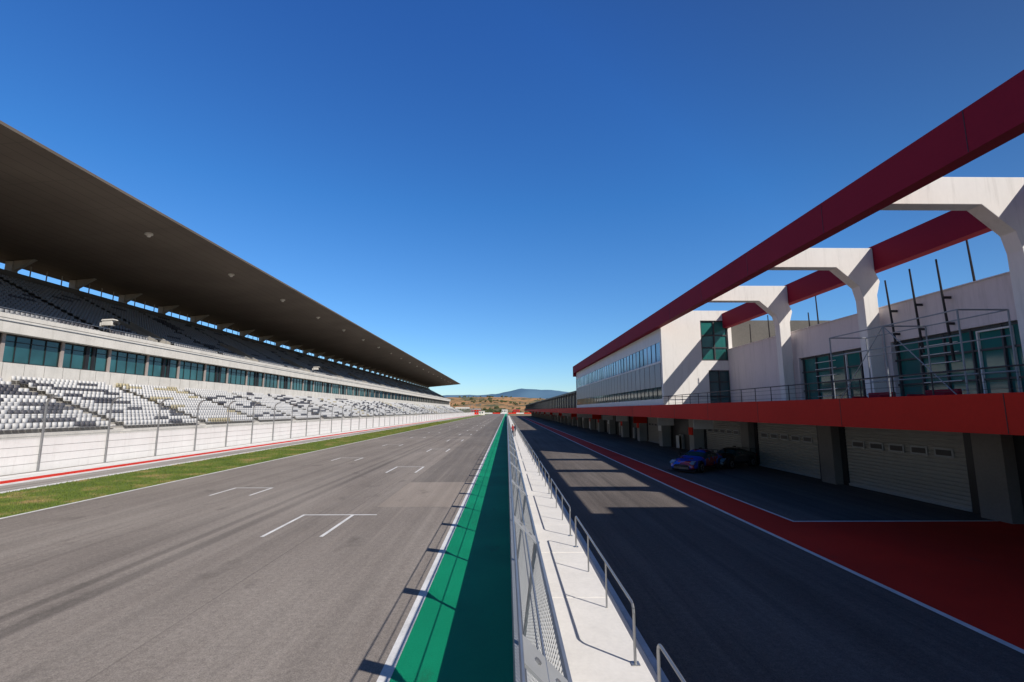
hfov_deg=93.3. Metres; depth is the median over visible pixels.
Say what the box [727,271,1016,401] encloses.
wall
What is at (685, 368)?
stair tower
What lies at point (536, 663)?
pit wall fence
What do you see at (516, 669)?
pit wall
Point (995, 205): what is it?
pergola frame
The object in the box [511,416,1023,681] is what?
pit lane
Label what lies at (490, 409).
distant trees
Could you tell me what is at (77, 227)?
grandstand
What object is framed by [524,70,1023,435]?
red beam
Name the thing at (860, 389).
balcony railing
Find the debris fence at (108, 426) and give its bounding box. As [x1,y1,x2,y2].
[0,394,473,471]
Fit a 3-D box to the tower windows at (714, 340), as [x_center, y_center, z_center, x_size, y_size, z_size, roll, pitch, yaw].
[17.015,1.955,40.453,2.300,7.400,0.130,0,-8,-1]
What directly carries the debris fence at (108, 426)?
on the runoff pavement
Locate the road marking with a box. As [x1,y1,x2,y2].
[0,414,1023,681]
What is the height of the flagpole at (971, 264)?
3.885 m
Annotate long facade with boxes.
[576,320,830,407]
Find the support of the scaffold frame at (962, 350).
on the wall at (753, 364)
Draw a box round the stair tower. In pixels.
[659,311,731,404]
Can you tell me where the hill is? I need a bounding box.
[446,397,543,412]
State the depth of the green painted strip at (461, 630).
10.15 m
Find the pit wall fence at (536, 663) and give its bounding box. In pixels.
[507,413,571,681]
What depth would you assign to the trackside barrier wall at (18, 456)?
41.62 m
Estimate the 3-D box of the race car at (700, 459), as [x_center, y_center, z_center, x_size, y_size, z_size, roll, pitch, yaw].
[12.672,8.095,32.958,4.860,1.374,2.240,7,-11,-42]
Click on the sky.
(497, 193)
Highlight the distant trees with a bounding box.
[450,395,547,412]
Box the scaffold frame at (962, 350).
[829,309,1020,398]
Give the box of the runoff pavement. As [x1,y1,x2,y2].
[0,414,478,491]
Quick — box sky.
[0,0,1023,394]
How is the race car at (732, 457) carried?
on the pit lane
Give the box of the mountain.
[442,388,568,398]
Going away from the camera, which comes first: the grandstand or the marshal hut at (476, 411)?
the grandstand
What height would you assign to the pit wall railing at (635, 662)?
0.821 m
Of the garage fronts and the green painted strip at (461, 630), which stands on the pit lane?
the garage fronts
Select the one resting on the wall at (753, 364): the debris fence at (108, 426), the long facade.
the long facade
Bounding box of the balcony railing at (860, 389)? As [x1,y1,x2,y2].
[525,364,1023,409]
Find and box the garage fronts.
[528,411,1023,523]
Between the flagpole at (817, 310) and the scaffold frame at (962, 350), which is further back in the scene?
the flagpole at (817, 310)
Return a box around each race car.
[668,447,726,472]
[710,446,757,468]
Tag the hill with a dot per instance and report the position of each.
(487, 404)
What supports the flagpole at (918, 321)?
attached to the wall at (753, 364)
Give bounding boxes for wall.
[0,412,473,475]
[507,426,528,681]
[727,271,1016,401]
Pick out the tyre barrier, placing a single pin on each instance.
(508, 413)
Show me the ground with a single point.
(412, 430)
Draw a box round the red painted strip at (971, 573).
[0,414,1023,649]
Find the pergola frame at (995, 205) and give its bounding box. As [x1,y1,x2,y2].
[708,177,1023,400]
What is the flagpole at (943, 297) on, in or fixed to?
attached to the wall at (753, 364)
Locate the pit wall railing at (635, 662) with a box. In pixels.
[509,414,685,681]
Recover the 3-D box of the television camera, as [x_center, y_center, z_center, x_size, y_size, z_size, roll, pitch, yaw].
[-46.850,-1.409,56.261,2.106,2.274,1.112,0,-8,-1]
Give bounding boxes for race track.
[0,413,504,681]
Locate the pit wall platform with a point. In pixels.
(597, 636)
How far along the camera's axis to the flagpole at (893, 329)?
22.87 m
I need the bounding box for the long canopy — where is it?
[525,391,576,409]
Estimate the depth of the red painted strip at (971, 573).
13.79 m
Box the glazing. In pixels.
[801,321,1023,399]
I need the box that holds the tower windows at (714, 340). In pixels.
[700,321,730,402]
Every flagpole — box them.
[815,296,818,323]
[884,280,899,355]
[908,269,924,352]
[935,259,955,360]
[966,240,975,280]
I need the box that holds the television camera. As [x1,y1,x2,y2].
[99,319,119,332]
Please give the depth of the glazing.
20.78 m
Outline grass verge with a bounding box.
[0,414,486,517]
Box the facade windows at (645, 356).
[576,342,661,404]
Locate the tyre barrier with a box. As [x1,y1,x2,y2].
[485,413,530,413]
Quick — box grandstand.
[0,120,464,439]
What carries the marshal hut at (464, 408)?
on the ground
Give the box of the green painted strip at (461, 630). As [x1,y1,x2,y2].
[389,414,513,681]
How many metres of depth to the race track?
12.41 m
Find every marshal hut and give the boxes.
[455,407,469,409]
[471,409,479,413]
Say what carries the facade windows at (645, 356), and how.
attached to the long facade
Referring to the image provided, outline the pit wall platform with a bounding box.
[508,416,657,681]

